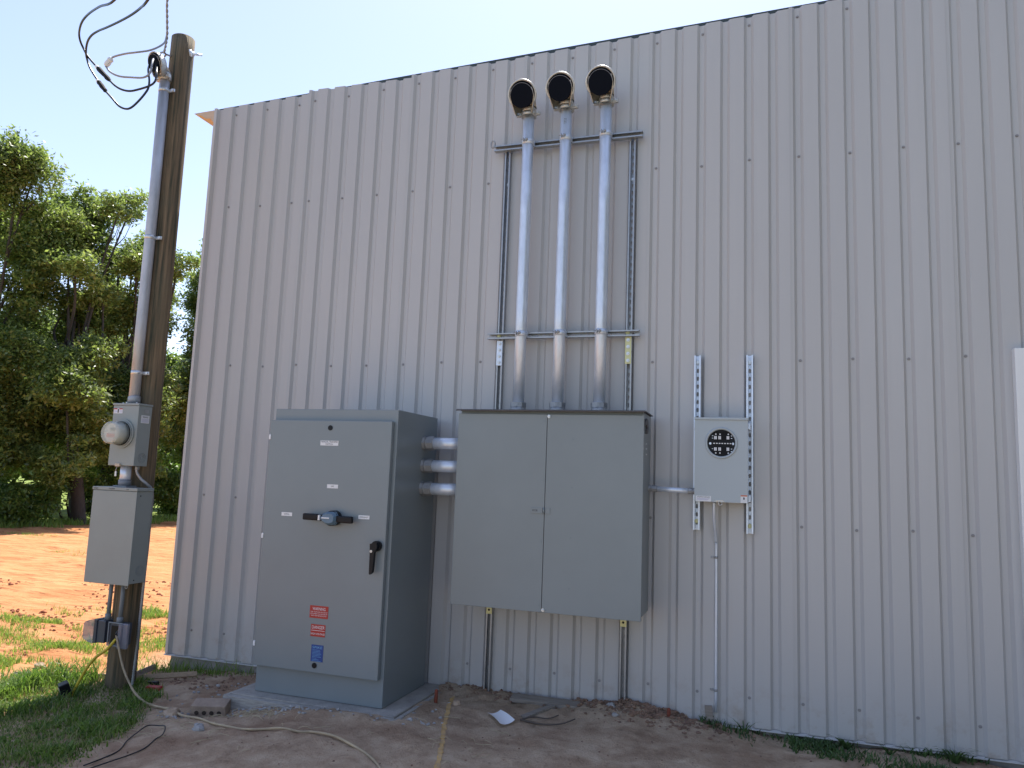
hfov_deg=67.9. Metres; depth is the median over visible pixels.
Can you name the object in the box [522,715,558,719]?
stick
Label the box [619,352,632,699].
strut channel
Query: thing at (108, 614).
plastic conduit
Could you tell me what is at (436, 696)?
stake
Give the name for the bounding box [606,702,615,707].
rock
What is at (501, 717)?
paper sheet
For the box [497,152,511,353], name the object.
strut channel
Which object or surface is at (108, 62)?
neutral wire
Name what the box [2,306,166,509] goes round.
tree
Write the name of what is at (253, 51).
sky
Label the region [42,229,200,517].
tree
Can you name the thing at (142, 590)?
flexible conduit
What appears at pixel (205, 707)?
brick
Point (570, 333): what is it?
strut channel
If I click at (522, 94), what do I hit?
riser pipe
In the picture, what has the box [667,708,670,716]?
stake
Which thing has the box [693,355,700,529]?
strut channel
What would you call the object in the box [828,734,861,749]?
grass tuft
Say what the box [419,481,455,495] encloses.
conduit
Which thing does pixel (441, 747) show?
painted line
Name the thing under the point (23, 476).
distant woods
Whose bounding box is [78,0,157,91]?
service wire
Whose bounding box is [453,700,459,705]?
rock
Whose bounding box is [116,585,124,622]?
plastic conduit
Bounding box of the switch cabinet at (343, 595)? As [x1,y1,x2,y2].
[253,409,437,708]
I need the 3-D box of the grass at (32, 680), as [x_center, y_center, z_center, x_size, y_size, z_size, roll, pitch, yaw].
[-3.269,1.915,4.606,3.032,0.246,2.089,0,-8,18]
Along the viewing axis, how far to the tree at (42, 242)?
18.77 m
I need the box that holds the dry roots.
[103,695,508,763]
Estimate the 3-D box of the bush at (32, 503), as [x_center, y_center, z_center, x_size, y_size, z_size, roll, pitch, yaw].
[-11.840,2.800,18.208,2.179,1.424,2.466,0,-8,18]
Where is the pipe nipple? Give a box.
[113,466,135,486]
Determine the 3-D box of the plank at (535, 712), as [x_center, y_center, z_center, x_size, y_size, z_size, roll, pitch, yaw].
[0.162,2.018,4.683,0.045,0.037,0.276,-4,-10,43]
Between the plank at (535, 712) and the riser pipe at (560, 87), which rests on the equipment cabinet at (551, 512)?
the riser pipe at (560, 87)
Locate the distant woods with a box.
[0,460,166,484]
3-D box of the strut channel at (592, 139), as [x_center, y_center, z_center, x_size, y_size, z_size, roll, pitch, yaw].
[0.369,-1.720,5.353,1.100,0.083,0.045,0,-8,18]
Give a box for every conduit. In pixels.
[104,584,113,619]
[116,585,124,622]
[130,466,153,688]
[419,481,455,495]
[420,458,456,472]
[421,436,457,450]
[648,485,693,494]
[710,502,717,712]
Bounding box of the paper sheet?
[489,710,514,723]
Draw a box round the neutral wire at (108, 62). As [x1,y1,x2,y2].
[104,36,166,78]
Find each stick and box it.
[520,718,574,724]
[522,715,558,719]
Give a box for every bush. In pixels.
[0,472,67,524]
[0,488,22,527]
[27,472,112,521]
[84,464,178,516]
[153,467,181,516]
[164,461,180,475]
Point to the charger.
(63, 686)
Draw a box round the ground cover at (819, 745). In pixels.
[698,714,989,767]
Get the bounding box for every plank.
[136,664,155,676]
[137,671,196,679]
[510,693,589,707]
[521,704,554,717]
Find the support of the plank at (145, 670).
on the ground at (46, 569)
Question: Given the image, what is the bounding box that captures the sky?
[0,0,825,354]
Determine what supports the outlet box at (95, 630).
attached to the utility pole
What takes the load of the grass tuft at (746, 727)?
on the ground at (46, 569)
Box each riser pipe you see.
[508,79,539,408]
[546,71,577,409]
[586,65,618,409]
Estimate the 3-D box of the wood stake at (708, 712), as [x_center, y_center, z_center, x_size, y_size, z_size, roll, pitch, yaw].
[1.195,2.002,4.615,0.054,0.104,0.008,0,-8,18]
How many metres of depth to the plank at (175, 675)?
5.51 m
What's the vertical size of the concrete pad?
0.300 m
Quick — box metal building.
[163,0,1023,767]
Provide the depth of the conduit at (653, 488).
4.77 m
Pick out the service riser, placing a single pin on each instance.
(164, 78)
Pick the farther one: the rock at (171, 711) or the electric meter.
the electric meter
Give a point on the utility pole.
(181, 56)
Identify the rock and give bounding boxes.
[34,662,44,668]
[163,707,180,716]
[192,723,204,730]
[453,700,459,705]
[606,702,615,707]
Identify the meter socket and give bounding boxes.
[693,417,750,505]
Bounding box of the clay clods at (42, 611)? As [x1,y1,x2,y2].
[0,578,170,655]
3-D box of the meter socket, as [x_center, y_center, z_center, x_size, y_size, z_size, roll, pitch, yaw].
[1.295,0.477,4.704,0.343,0.546,0.121,0,-8,18]
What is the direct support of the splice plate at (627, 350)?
attached to the strut channel at (570, 333)
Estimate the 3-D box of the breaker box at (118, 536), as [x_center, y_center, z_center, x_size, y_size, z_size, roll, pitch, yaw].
[-2.723,1.056,5.267,0.392,0.678,0.154,0,-8,18]
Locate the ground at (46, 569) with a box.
[0,475,1004,767]
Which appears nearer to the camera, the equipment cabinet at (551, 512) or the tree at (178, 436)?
the equipment cabinet at (551, 512)
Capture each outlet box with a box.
[82,616,112,642]
[106,622,131,648]
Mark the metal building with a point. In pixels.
(829, 220)
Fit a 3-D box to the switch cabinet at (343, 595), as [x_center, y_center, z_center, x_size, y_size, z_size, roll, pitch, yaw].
[-1.107,1.091,5.059,0.916,1.806,0.730,0,-8,18]
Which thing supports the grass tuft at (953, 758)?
on the ground at (46, 569)
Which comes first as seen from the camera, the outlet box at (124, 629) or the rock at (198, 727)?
the rock at (198, 727)
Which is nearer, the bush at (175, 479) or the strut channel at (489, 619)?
the strut channel at (489, 619)
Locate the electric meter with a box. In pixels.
[104,402,152,475]
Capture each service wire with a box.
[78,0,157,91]
[85,0,149,109]
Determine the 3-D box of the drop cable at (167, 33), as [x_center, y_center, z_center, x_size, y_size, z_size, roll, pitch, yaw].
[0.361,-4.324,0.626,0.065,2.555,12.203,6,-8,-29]
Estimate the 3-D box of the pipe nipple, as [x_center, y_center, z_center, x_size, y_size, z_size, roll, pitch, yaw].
[-2.708,0.648,5.332,0.115,0.147,0.095,0,-8,18]
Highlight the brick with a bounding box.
[191,698,230,717]
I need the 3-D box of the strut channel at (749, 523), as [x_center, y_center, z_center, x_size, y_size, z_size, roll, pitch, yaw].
[1.482,0.369,4.744,0.041,1.110,0.041,0,-8,18]
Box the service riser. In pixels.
[127,51,174,402]
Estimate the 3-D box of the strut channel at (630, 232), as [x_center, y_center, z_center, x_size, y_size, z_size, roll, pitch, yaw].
[0.807,-0.957,5.150,0.041,1.500,0.041,0,-8,18]
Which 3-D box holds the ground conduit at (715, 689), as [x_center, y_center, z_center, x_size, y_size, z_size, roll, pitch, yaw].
[1.235,1.360,4.660,0.046,1.262,0.098,0,-8,18]
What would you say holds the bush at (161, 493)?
on the ground at (46, 569)
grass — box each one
[0,513,176,528]
[0,530,175,673]
[0,655,167,767]
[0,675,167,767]
[137,656,252,677]
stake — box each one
[434,689,437,702]
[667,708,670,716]
[705,705,712,721]
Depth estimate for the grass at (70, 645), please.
6.56 m
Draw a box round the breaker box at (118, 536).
[84,486,153,588]
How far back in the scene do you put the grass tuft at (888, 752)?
4.24 m
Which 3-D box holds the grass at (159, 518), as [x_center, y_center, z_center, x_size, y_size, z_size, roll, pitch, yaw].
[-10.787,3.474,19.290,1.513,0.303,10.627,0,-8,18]
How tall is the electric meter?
0.520 m
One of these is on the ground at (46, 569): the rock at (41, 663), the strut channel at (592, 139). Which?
the rock at (41, 663)
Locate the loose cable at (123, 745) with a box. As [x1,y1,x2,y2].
[83,724,165,767]
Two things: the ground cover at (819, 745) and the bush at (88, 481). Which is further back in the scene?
the bush at (88, 481)
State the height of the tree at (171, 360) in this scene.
7.271 m
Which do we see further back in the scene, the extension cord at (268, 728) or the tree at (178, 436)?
the tree at (178, 436)
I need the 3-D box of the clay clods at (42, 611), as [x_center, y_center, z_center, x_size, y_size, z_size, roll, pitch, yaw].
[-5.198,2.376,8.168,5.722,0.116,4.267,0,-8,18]
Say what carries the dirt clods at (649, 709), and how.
on the ground at (46, 569)
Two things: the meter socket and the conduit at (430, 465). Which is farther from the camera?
the conduit at (430, 465)
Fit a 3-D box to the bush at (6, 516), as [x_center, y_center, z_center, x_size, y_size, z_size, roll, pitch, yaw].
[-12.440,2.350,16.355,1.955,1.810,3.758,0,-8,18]
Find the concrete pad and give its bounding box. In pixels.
[223,683,440,720]
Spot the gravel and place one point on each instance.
(302, 708)
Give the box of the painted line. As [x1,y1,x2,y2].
[434,696,454,767]
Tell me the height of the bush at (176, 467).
1.975 m
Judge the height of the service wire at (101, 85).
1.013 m
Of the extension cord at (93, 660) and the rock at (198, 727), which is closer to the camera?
the rock at (198, 727)
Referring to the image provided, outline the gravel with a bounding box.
[157,683,455,725]
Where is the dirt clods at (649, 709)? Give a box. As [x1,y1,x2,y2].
[92,670,811,765]
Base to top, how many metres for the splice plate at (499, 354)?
0.176 m
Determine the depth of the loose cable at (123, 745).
3.91 m
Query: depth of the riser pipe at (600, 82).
5.09 m
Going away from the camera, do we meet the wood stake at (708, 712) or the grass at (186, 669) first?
the wood stake at (708, 712)
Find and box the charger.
[58,680,71,696]
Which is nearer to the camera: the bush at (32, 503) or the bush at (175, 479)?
the bush at (32, 503)
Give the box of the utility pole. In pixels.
[105,33,202,689]
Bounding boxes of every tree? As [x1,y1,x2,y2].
[0,123,148,524]
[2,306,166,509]
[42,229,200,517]
[156,340,188,508]
[158,238,202,513]
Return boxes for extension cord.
[72,637,115,696]
[114,631,381,767]
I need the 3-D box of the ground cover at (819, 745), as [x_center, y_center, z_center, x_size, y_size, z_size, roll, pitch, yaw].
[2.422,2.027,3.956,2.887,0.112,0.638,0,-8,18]
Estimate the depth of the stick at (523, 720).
4.47 m
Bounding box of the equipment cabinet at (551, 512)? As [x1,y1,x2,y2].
[450,409,652,626]
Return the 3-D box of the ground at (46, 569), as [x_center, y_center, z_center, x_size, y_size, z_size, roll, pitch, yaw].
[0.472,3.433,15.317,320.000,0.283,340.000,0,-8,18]
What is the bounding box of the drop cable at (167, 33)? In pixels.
[163,0,168,53]
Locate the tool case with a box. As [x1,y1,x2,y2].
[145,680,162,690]
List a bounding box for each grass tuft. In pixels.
[734,720,754,731]
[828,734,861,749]
[879,743,905,754]
[933,745,980,763]
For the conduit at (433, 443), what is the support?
attached to the switch cabinet at (343, 595)
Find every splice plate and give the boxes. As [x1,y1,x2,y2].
[496,341,502,365]
[625,337,630,363]
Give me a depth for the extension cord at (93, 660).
5.08 m
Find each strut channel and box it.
[483,354,503,690]
[487,330,639,339]
[490,130,642,152]
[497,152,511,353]
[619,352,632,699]
[626,139,636,351]
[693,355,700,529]
[746,355,752,533]
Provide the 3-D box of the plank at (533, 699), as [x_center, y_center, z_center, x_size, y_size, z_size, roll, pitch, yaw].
[0.299,2.029,4.835,0.630,0.040,0.092,0,-7,17]
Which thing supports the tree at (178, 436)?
on the ground at (46, 569)

